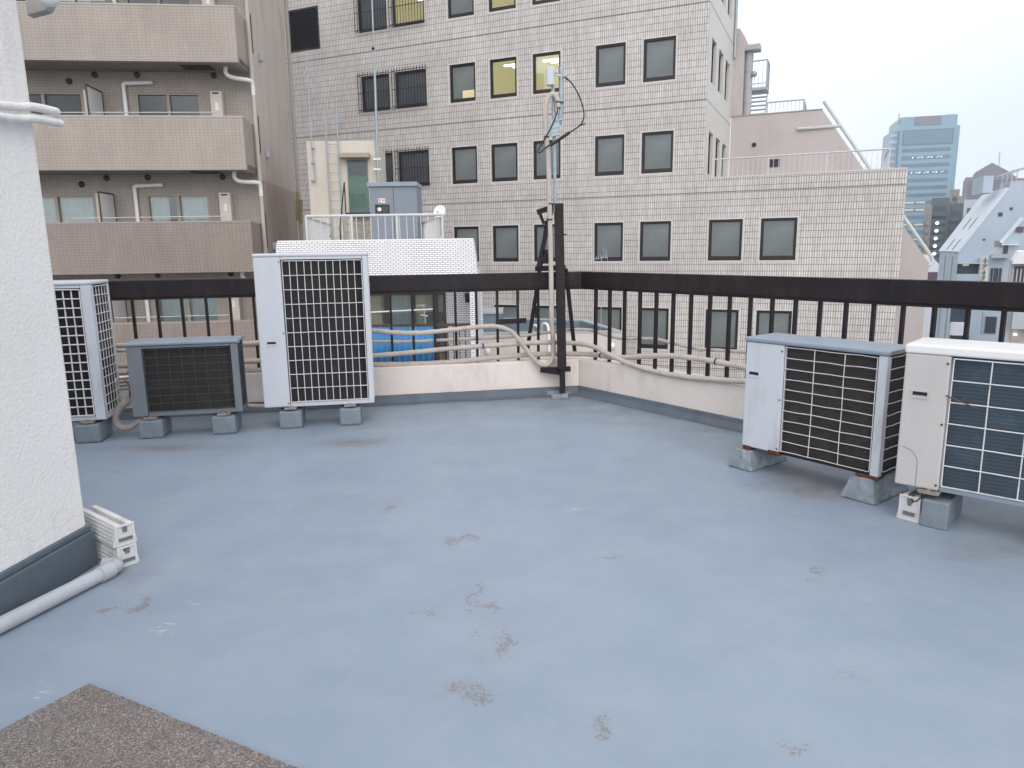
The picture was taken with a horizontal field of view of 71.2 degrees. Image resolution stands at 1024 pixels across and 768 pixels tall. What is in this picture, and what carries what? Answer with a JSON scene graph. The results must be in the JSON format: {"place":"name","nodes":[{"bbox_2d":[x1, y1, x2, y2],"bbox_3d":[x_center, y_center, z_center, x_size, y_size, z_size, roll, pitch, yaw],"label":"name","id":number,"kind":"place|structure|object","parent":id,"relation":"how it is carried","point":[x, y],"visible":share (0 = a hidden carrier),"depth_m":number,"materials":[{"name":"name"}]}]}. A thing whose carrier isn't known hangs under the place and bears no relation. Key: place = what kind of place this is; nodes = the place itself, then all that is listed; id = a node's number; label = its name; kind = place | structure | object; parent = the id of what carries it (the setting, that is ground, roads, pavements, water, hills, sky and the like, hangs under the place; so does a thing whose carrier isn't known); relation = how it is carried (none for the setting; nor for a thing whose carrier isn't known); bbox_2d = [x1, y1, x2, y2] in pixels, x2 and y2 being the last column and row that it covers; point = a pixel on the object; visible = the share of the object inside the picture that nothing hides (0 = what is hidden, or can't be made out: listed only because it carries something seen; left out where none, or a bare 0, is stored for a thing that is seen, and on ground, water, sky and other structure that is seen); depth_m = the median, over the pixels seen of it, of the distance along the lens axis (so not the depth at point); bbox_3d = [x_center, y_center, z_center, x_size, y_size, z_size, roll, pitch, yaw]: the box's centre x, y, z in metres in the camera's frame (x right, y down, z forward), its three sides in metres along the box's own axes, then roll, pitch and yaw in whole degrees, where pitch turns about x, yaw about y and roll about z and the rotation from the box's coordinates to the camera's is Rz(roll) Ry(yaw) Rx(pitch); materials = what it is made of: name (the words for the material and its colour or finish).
{"place":"outdoors","nodes":[
{"label":"outdoors","id":0,"kind":"place"},
{"bbox_2d":[16,0,302,375],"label":"apartment building","id":1,"kind":"structure","parent":0,"point":[164,152],"depth_m":19.02,"materials":[{"name":"brown tile"}]},
{"bbox_2d":[28,92,83,114],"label":"window","id":2,"kind":"structure","parent":1,"relation":"in","point":[64,101],"depth_m":19.12,"materials":[{"name":"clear glass"}]},
{"bbox_2d":[42,195,96,221],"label":"window","id":3,"kind":"structure","parent":1,"relation":"in","point":[57,208],"depth_m":19.70,"materials":[{"name":"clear glass"}]},
{"bbox_2d":[126,0,190,3],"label":"window","id":4,"kind":"structure","parent":1,"relation":"in","point":[127,1],"depth_m":18.93,"materials":[{"name":"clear glass"}]},
{"bbox_2d":[135,93,200,115],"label":"window","id":5,"kind":"structure","parent":1,"relation":"in","point":[146,102],"depth_m":19.40,"materials":[{"name":"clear glass"}]},
{"bbox_2d":[146,194,210,220],"bbox_3d":[-9.256,-4.300,20.087,1.656,1.967,0.230,-2,11,-6],"label":"window","id":6,"kind":"structure","parent":1,"relation":"in","point":[158,205],"depth_m":19.99,"materials":[{"name":"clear glass"}]},
{"bbox_2d":[159,298,218,321],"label":"window","id":7,"kind":"structure","parent":1,"relation":"in","point":[168,307],"depth_m":20.51,"materials":[{"name":"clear glass"}]},
{"bbox_2d":[296,192,302,223],"bbox_3d":[-6.999,-5.782,23.517,0.271,1.032,0.120,-1,11,0],"label":"cable guard","id":8,"kind":"object","parent":1,"relation":"attached to","point":[299,210],"visible":1,"depth_m":23.48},
{"bbox_2d":[116,328,745,353],"bbox_3d":[-0.555,-0.410,6.897,6.105,0.100,1.666,1,11,11],"label":"refrigerant pipe","id":9,"kind":"object","parent":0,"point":[548,332],"visible":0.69,"depth_m":7.16,"materials":[{"name":"plastic"}]},
{"bbox_2d":[483,307,621,360],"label":"building","id":10,"kind":"structure","parent":0,"point":[489,315],"depth_m":18.16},
{"bbox_2d":[728,0,1023,195],"label":"sky","id":11,"kind":"structure","parent":0,"point":[873,62],"materials":[{"name":"white"}]},
{"bbox_2d":[881,114,959,250],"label":"skyscraper","id":12,"kind":"structure","parent":0,"point":[924,149],"depth_m":289.44,"materials":[{"name":"blue"}]},
{"bbox_2d":[946,203,963,239],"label":"apartment tower","id":13,"kind":"structure","parent":0,"point":[955,217],"depth_m":152.16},
{"bbox_2d":[962,199,977,219],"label":"apartment tower","id":14,"kind":"structure","parent":0,"point":[969,204],"depth_m":137.32,"materials":[{"name":"grey"}]},
{"bbox_2d":[962,152,1023,199],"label":"pointed tower","id":15,"kind":"structure","parent":0,"point":[991,169],"depth_m":250.65,"materials":[{"name":"concrete"}]},
{"label":"ground","id":16,"kind":"structure","parent":0,"visible":0},
{"bbox_2d":[276,238,483,359],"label":"brick house","id":17,"kind":"structure","parent":16,"relation":"on","point":[421,256],"depth_m":13.75,"materials":[{"name":"white brick"}]},
{"bbox_2d":[306,141,385,239],"bbox_3d":[-4.952,-5.376,21.504,1.950,3.529,4.018,-1,11,-3],"label":"stair penthouse","id":18,"kind":"object","parent":17,"relation":"on","point":[357,166],"visible":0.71,"depth_m":20.79,"materials":[{"name":"beige paint"}]},
{"bbox_2d":[302,50,315,181],"bbox_3d":[-5.779,-7.575,20.338,0.231,3.576,0.095,-1,11,-3],"label":"antenna pole","id":19,"kind":"object","parent":18,"relation":"attached to","point":[312,147],"visible":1,"depth_m":20.35,"materials":[{"name":"metal"}]},
{"bbox_2d":[324,107,343,239],"bbox_3d":[-5.131,-5.731,20.702,0.372,4.329,0.044,-1,11,-3],"label":"ladder","id":20,"kind":"object","parent":18,"relation":"attached to","point":[328,172],"visible":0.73,"depth_m":20.61,"materials":[{"name":"metal"}]},
{"bbox_2d":[349,162,367,211],"bbox_3d":[-4.471,-5.746,20.839,0.486,1.403,0.033,-1,11,-3],"label":"door","id":21,"kind":"structure","parent":18,"relation":"in","point":[357,170],"depth_m":20.84,"materials":[{"name":"glass"}]},
{"bbox_2d":[305,213,443,239],"bbox_3d":[-3.192,-3.366,17.162,2.802,1.148,5.522,-2,11,-8],"label":"roof railing","id":22,"kind":"object","parent":17,"relation":"on","point":[319,229],"visible":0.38,"depth_m":14.66,"materials":[{"name":"metal"}]},
{"bbox_2d":[371,0,381,181],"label":"whip pole","id":23,"kind":"object","parent":17,"relation":"on","point":[377,159],"visible":0.78,"depth_m":20.16,"materials":[{"name":"metal"}]},
{"bbox_2d":[367,182,422,238],"bbox_3d":[-3.060,-4.222,19.034,1.285,2.131,1.110,-1,11,0],"label":"switch cabinet","id":24,"kind":"object","parent":17,"relation":"on","point":[395,197],"visible":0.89,"depth_m":18.47,"materials":[{"name":"grey metal"}]},
{"bbox_2d":[375,205,389,213],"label":"meter window","id":25,"kind":"structure","parent":24,"relation":"in","point":[380,209],"depth_m":18.47,"materials":[{"name":"black glass"}]},
{"bbox_2d":[371,304,432,323],"bbox_3d":[-2.324,-1.384,14.325,1.503,0.414,0.056,-1,11,0],"label":"laundry pole","id":26,"kind":"object","parent":17,"relation":"attached to","point":[421,305],"visible":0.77,"depth_m":14.31,"materials":[{"name":"metal"}]},
{"bbox_2d":[372,327,433,361],"bbox_3d":[-2.260,-0.732,14.063,1.527,0.770,0.053,-1,11,0],"label":"privacy sheet","id":27,"kind":"object","parent":17,"relation":"attached to","point":[381,347],"visible":0.48,"depth_m":14.05,"materials":[{"name":"plastic"}]},
{"bbox_2d":[370,292,447,359],"bbox_3d":[-2.802,-1.062,15.371,2.818,1.802,0.155,-1,11,0],"label":"window","id":28,"kind":"structure","parent":17,"relation":"in","point":[378,302],"depth_m":15.31,"materials":[{"name":"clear glass"}]},
{"bbox_2d":[282,0,934,378],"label":"office building","id":29,"kind":"structure","parent":16,"relation":"on","point":[463,89],"depth_m":25.89,"materials":[{"name":"tile"}]},
{"bbox_2d":[353,0,387,34],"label":"window","id":30,"kind":"structure","parent":29,"relation":"in","point":[364,13],"depth_m":28.17,"materials":[{"name":"glass"}]},
{"bbox_2d":[357,69,391,113],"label":"window","id":31,"kind":"structure","parent":29,"relation":"in","point":[383,87],"depth_m":28.67,"materials":[{"name":"glass"}]},
{"bbox_2d":[383,149,394,181],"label":"window","id":32,"kind":"structure","parent":29,"relation":"in","point":[389,157],"depth_m":29.00,"materials":[{"name":"glass"}]},
{"bbox_2d":[388,0,425,29],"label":"window","id":33,"kind":"structure","parent":29,"relation":"in","point":[405,12],"depth_m":27.82,"materials":[{"name":"glass"}]},
{"bbox_2d":[391,64,427,110],"bbox_3d":[-3.966,-11.569,27.977,1.558,1.560,0.280,4,12,24],"label":"window","id":34,"kind":"structure","parent":29,"relation":"in","point":[411,89],"depth_m":28.02,"materials":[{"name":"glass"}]},
{"bbox_2d":[394,146,430,187],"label":"window","id":35,"kind":"structure","parent":29,"relation":"in","point":[414,164],"depth_m":28.55,"materials":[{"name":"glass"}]},
{"bbox_2d":[446,0,474,20],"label":"window","id":36,"kind":"structure","parent":29,"relation":"in","point":[455,8],"depth_m":26.69,"materials":[{"name":"glass"}]},
{"bbox_2d":[448,60,476,104],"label":"window","id":37,"kind":"structure","parent":29,"relation":"in","point":[462,79],"depth_m":27.16,"materials":[{"name":"glass"}]},
{"bbox_2d":[450,144,478,185],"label":"window","id":38,"kind":"structure","parent":29,"relation":"in","point":[464,159],"depth_m":27.72,"materials":[{"name":"glass"}]},
{"bbox_2d":[453,225,479,263],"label":"window","id":39,"kind":"structure","parent":29,"relation":"in","point":[465,231],"depth_m":28.14,"materials":[{"name":"glass"}]},
{"bbox_2d":[490,141,518,183],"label":"window","id":40,"kind":"structure","parent":29,"relation":"in","point":[505,162],"depth_m":27.03,"materials":[{"name":"glass"}]},
{"bbox_2d":[491,224,519,263],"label":"window","id":41,"kind":"structure","parent":29,"relation":"in","point":[505,237],"depth_m":27.60,"materials":[{"name":"glass"}]},
{"bbox_2d":[493,303,519,317],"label":"window","id":42,"kind":"structure","parent":29,"relation":"in","point":[509,310],"depth_m":28.04,"materials":[{"name":"glass"}]},
{"bbox_2d":[487,0,538,13],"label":"window","id":43,"kind":"structure","parent":29,"relation":"in","point":[493,5],"depth_m":26.15,"materials":[{"name":"glass"}]},
{"bbox_2d":[533,223,554,262],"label":"window","id":44,"kind":"structure","parent":29,"relation":"in","point":[538,229],"depth_m":26.98,"materials":[{"name":"glass"}]},
{"bbox_2d":[535,304,555,318],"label":"window","id":45,"kind":"structure","parent":29,"relation":"in","point":[544,309],"depth_m":27.44,"materials":[{"name":"glass"}]},
{"bbox_2d":[531,0,561,6],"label":"window","id":46,"kind":"structure","parent":29,"relation":"in","point":[546,2],"depth_m":25.33,"materials":[{"name":"glass"}]},
{"bbox_2d":[531,49,561,95],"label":"window","id":47,"kind":"structure","parent":29,"relation":"in","point":[557,52],"depth_m":25.88,"materials":[{"name":"glass"}]},
{"bbox_2d":[532,138,561,181],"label":"window","id":48,"kind":"structure","parent":29,"relation":"in","point":[540,172],"depth_m":26.39,"materials":[{"name":"glass"}]},
{"bbox_2d":[592,306,622,348],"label":"window","id":49,"kind":"structure","parent":29,"relation":"in","point":[617,311],"depth_m":26.39,"materials":[{"name":"glass"}]},
{"bbox_2d":[593,221,623,262],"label":"window","id":50,"kind":"structure","parent":29,"relation":"in","point":[609,235],"depth_m":25.93,"materials":[{"name":"glass"}]},
{"bbox_2d":[593,133,625,177],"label":"window","id":51,"kind":"structure","parent":29,"relation":"in","point":[609,150],"depth_m":25.39,"materials":[{"name":"glass"}]},
{"bbox_2d":[594,40,626,89],"bbox_3d":[3.424,-11.026,24.800,1.170,1.480,0.128,4,12,24],"label":"window","id":52,"kind":"structure","parent":29,"relation":"in","point":[611,58],"depth_m":24.82,"materials":[{"name":"glass"}]},
{"bbox_2d":[636,306,669,350],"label":"window","id":53,"kind":"structure","parent":29,"relation":"in","point":[647,312],"depth_m":25.80,"materials":[{"name":"glass"}]},
{"bbox_2d":[638,220,672,262],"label":"window","id":54,"kind":"structure","parent":29,"relation":"in","point":[655,236],"depth_m":25.26,"materials":[{"name":"glass"}]},
{"bbox_2d":[640,129,674,175],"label":"window","id":55,"kind":"structure","parent":29,"relation":"in","point":[658,146],"depth_m":24.69,"materials":[{"name":"glass"}]},
{"bbox_2d":[641,34,677,84],"bbox_3d":[4.975,-10.917,24.114,1.190,1.480,0.128,4,12,24],"label":"window","id":56,"kind":"structure","parent":29,"relation":"in","point":[660,54],"depth_m":24.13,"materials":[{"name":"glass"}]},
{"bbox_2d":[703,308,739,353],"bbox_3d":[7.275,-1.844,24.840,1.200,1.580,0.128,4,12,24],"label":"window","id":57,"kind":"structure","parent":29,"relation":"in","point":[719,315],"depth_m":24.86,"materials":[{"name":"glass"}]},
{"bbox_2d":[706,217,744,262],"bbox_3d":[7.234,-4.869,24.266,1.200,1.480,0.128,4,12,24],"label":"window","id":58,"kind":"structure","parent":29,"relation":"in","point":[726,236],"depth_m":24.29,"materials":[{"name":"glass"}]},
{"bbox_2d":[743,43,761,114],"bbox_3d":[9.570,-12.090,28.603,0.601,2.680,0.600,4,12,24],"label":"chimney","id":59,"kind":"object","parent":29,"relation":"on","point":[750,51],"visible":0.98,"depth_m":28.52,"materials":[{"name":"metal"}]},
{"bbox_2d":[751,59,769,113],"bbox_3d":[9.823,-11.889,29.081,1.100,2.152,1.046,4,12,24],"label":"outdoor stair","id":60,"kind":"object","parent":29,"relation":"on","point":[759,90],"visible":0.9,"depth_m":28.85,"materials":[{"name":"metal"}]},
{"bbox_2d":[754,309,792,335],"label":"window","id":61,"kind":"structure","parent":29,"relation":"in","point":[782,318],"depth_m":24.11,"materials":[{"name":"glass"}]},
{"bbox_2d":[758,216,798,261],"bbox_3d":[8.774,-4.761,23.586,1.220,1.480,0.128,4,12,24],"label":"window","id":62,"kind":"structure","parent":29,"relation":"in","point":[777,240],"depth_m":23.60,"materials":[{"name":"glass"}]},
{"bbox_2d":[766,99,806,112],"bbox_3d":[11.245,-11.129,29.252,1.396,0.506,2.246,4,12,24],"label":"roof railing","id":63,"kind":"object","parent":29,"relation":"on","point":[804,105],"visible":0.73,"depth_m":28.23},
{"bbox_2d":[712,148,890,176],"bbox_3d":[9.894,-7.220,24.649,5.346,1.026,3.246,4,12,24],"label":"terrace railing","id":64,"kind":"object","parent":29,"relation":"on","point":[886,160],"visible":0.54,"depth_m":23.11,"materials":[{"name":"metal"}]},
{"bbox_2d":[921,206,932,254],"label":"apartment tower","id":65,"kind":"structure","parent":16,"relation":"on","point":[927,225],"depth_m":144.66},
{"bbox_2d":[922,255,938,337],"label":"gable house","id":66,"kind":"structure","parent":16,"relation":"on","point":[933,271],"depth_m":61.80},
{"bbox_2d":[929,197,949,262],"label":"apartment tower","id":67,"kind":"structure","parent":16,"relation":"on","point":[939,220],"depth_m":146.29,"materials":[{"name":"grey"}]},
{"bbox_2d":[946,189,959,236],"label":"apartment tower","id":68,"kind":"structure","parent":16,"relation":"on","point":[954,194],"depth_m":169.88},
{"bbox_2d":[935,168,1023,340],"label":"sloped building","id":69,"kind":"structure","parent":16,"relation":"on","point":[967,248],"depth_m":49.13,"materials":[{"name":"beige"}]},
{"bbox_2d":[979,217,1023,341],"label":"stepped building","id":70,"kind":"structure","parent":16,"relation":"on","point":[1009,243],"depth_m":39.31,"materials":[{"name":"concrete"}]},
{"bbox_2d":[984,316,996,332],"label":"window","id":71,"kind":"structure","parent":70,"relation":"in","point":[992,323],"depth_m":39.94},
{"bbox_2d":[990,268,1001,281],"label":"window","id":72,"kind":"structure","parent":70,"relation":"in","point":[994,275],"depth_m":39.43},
{"bbox_2d":[1004,250,1023,343],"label":"corner house","id":73,"kind":"structure","parent":16,"relation":"on","point":[1014,331],"depth_m":30.66,"materials":[{"name":"grey"}]},
{"bbox_2d":[1010,329,1023,343],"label":"window","id":74,"kind":"structure","parent":73,"relation":"in","point":[1017,335],"depth_m":30.91,"materials":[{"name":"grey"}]},
{"bbox_2d":[1012,266,1023,281],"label":"window","id":75,"kind":"structure","parent":73,"relation":"in","point":[1018,271],"depth_m":30.54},
{"bbox_3d":[-0.144,12.218,3.513,11.144,21.690,12.755,-1,11,0],"label":"rooftop building","id":76,"kind":"object","parent":16,"relation":"on","visible":0},
{"bbox_2d":[0,395,1023,767],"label":"roof deck","id":77,"kind":"structure","parent":76,"relation":"on","point":[574,581],"depth_m":3.07,"materials":[{"name":"paint"}]},
{"bbox_2d":[0,0,97,615],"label":"roof hut","id":78,"kind":"object","parent":77,"relation":"on","point":[47,540],"visible":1,"depth_m":3.10,"materials":[{"name":"paint"}]},
{"bbox_2d":[0,100,60,115],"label":"conduit","id":79,"kind":"object","parent":78,"relation":"attached to","point":[28,106],"visible":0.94,"depth_m":3.02,"materials":[{"name":"paint"}]},
{"bbox_2d":[0,112,64,126],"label":"conduit","id":80,"kind":"object","parent":78,"relation":"attached to","point":[31,118],"visible":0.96,"depth_m":3.03,"materials":[{"name":"paint"}]},
{"bbox_2d":[25,0,59,17],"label":"wall lamp","id":81,"kind":"object","parent":78,"relation":"attached to","point":[37,8],"visible":1,"depth_m":3.23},
{"bbox_2d":[0,557,123,633],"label":"drain pipe","id":82,"kind":"object","parent":77,"relation":"on","point":[108,568],"visible":1,"depth_m":3.11,"materials":[{"name":"plastic"}]},
{"bbox_2d":[74,417,112,442],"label":"concrete block","id":83,"kind":"structure","parent":77,"relation":"on","point":[99,431],"depth_m":5.77,"materials":[{"name":"paint"}]},
{"bbox_2d":[53,279,121,423],"bbox_3d":[-3.785,-0.263,5.806,0.928,1.129,0.456,-3,11,-11],"label":"outdoor unit","id":84,"kind":"object","parent":83,"relation":"on","point":[82,311],"visible":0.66,"depth_m":5.72,"materials":[{"name":"metal"}]},
{"bbox_2d":[111,396,142,430],"bbox_3d":[-3.215,0.249,6.003,0.298,0.300,0.072,-1,11,0],"label":"lagged hose","id":85,"kind":"object","parent":84,"relation":"attached to","point":[122,404],"visible":0.88,"depth_m":5.99,"materials":[{"name":"plastic"}]},
{"bbox_2d":[95,539,139,567],"bbox_3d":[-2.031,0.816,3.609,0.404,0.108,0.117,7,13,37],"label":"plastic block","id":86,"kind":"object","parent":77,"relation":"on","point":[127,554],"depth_m":3.51,"materials":[{"name":"plastic"}]},
{"bbox_2d":[83,505,137,547],"bbox_3d":[-2.033,0.709,3.589,0.404,0.108,0.117,7,13,37],"label":"plastic block","id":87,"kind":"object","parent":86,"relation":"on","point":[111,529],"depth_m":3.50,"materials":[{"name":"plastic"}]},
{"bbox_2d":[0,683,296,767],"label":"floor mat","id":88,"kind":"object","parent":77,"relation":"on","point":[88,725],"visible":1,"depth_m":2.22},
{"bbox_2d":[138,415,171,438],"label":"concrete block","id":89,"kind":"structure","parent":77,"relation":"on","point":[160,427],"depth_m":5.88,"materials":[{"name":"paint"}]},
{"bbox_2d":[123,335,247,419],"bbox_3d":[-2.711,-0.063,6.012,0.874,0.632,0.326,-3,11,-11],"label":"outdoor unit","id":90,"kind":"object","parent":89,"relation":"on","point":[185,375],"visible":1,"depth_m":5.90,"materials":[{"name":"metal"}]},
{"bbox_2d":[212,412,241,434],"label":"concrete block","id":91,"kind":"structure","parent":77,"relation":"on","point":[231,423],"depth_m":5.99,"materials":[{"name":"paint"}]},
{"bbox_2d":[279,406,305,428],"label":"concrete block","id":92,"kind":"structure","parent":77,"relation":"on","point":[295,418],"depth_m":6.15,"materials":[{"name":"paint"}]},
{"bbox_2d":[252,252,374,409],"bbox_3d":[-1.696,-0.472,6.231,0.933,1.317,0.376,-3,11,-10],"label":"outdoor unit","id":93,"kind":"object","parent":92,"relation":"on","point":[314,328],"visible":1,"depth_m":6.09,"materials":[{"name":"metal"}]},
{"bbox_2d":[339,403,361,425],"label":"concrete block","id":94,"kind":"structure","parent":77,"relation":"on","point":[350,415],"depth_m":6.23,"materials":[{"name":"concrete"}]},
{"bbox_2d":[72,356,744,432],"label":"parapet wall","id":95,"kind":"structure","parent":77,"relation":"on","point":[716,404],"depth_m":7.09,"materials":[{"name":"paint"}]},
{"bbox_2d":[103,271,581,377],"bbox_3d":[-2.489,-0.554,6.825,6.553,0.903,0.074,-3,11,-11],"label":"railing","id":96,"kind":"object","parent":95,"relation":"on","point":[182,289],"visible":0.45,"depth_m":6.98,"materials":[{"name":"brown metal"}]},
{"bbox_2d":[496,318,525,323],"bbox_3d":[-0.009,-0.636,7.239,0.311,0.055,0.030,-3,11,-11],"label":"steel offcut","id":97,"kind":"object","parent":96,"relation":"attached to","point":[511,321],"visible":0.86,"depth_m":7.23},
{"bbox_2d":[114,340,744,383],"bbox_3d":[-0.564,-0.218,6.786,5.963,0.239,1.662,1,11,11],"label":"refrigerant pipe","id":98,"kind":"object","parent":95,"relation":"on","point":[568,342],"visible":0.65,"depth_m":7.00,"materials":[{"name":"beige plastic"}]},
{"bbox_2d":[127,351,745,372],"bbox_3d":[-0.324,-0.210,6.751,6.273,0.204,1.810,2,11,14],"label":"refrigerant pipe","id":99,"kind":"object","parent":95,"relation":"on","point":[735,365],"visible":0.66,"depth_m":7.09,"materials":[{"name":"beige plastic"}]},
{"bbox_2d":[581,271,1023,377],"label":"railing","id":100,"kind":"object","parent":95,"relation":"on","point":[1004,298],"visible":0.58,"depth_m":5.49,"materials":[{"name":"brown metal"}]},
{"bbox_2d":[527,65,576,398],"bbox_3d":[0.393,-1.440,7.121,0.546,3.167,0.427,-1,11,0],"label":"mast","id":101,"kind":"object","parent":77,"relation":"on","point":[560,269],"visible":0.97,"depth_m":7.09,"materials":[{"name":"brown metal"}]},
{"bbox_2d":[115,91,560,366],"bbox_3d":[-1.580,-1.369,6.701,4.139,2.638,0.203,-2,11,-9],"label":"refrigerant pipe","id":102,"kind":"object","parent":101,"relation":"attached to","point":[513,333],"visible":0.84,"depth_m":6.96,"materials":[{"name":"beige plastic"}]},
{"bbox_2d":[537,77,584,152],"bbox_3d":[0.460,-2.516,6.696,0.448,0.683,0.061,-1,11,0],"label":"cable","id":103,"kind":"object","parent":101,"relation":"hanging from","point":[560,138],"visible":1,"depth_m":6.70,"materials":[{"name":"black rubber"}]},
{"bbox_2d":[728,446,786,471],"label":"concrete block","id":104,"kind":"structure","parent":77,"relation":"on","point":[754,459],"depth_m":4.88,"materials":[{"name":"concrete"}]},
{"bbox_2d":[742,333,906,480],"bbox_3d":[1.979,0.107,4.562,0.350,0.769,0.947,-9,13,-37],"label":"outdoor unit","id":105,"kind":"object","parent":104,"relation":"on","point":[835,402],"visible":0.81,"depth_m":4.40,"materials":[{"name":"metal"}]},
{"bbox_2d":[840,471,908,504],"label":"concrete block","id":106,"kind":"structure","parent":77,"relation":"on","point":[867,490],"depth_m":4.25,"materials":[{"name":"concrete"}]},
{"bbox_2d":[896,487,926,523],"bbox_3d":[2.318,0.660,4.021,0.364,0.145,0.140,-9,13,-35],"label":"plastic block","id":107,"kind":"object","parent":77,"relation":"on","point":[909,510],"depth_m":3.92,"materials":[{"name":"plastic"}]},
{"bbox_2d":[920,492,962,530],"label":"concrete block","id":108,"kind":"structure","parent":77,"relation":"on","point":[942,511],"depth_m":3.82,"materials":[{"name":"paint"}]},
{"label":"concrete block","id":109,"kind":"object","parent":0,"visible":0},
{"bbox_2d":[895,337,1023,506],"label":"outdoor unit","id":110,"kind":"object","parent":109,"relation":"on","point":[946,444],"visible":1,"depth_m":3.71,"materials":[{"name":"metal"}]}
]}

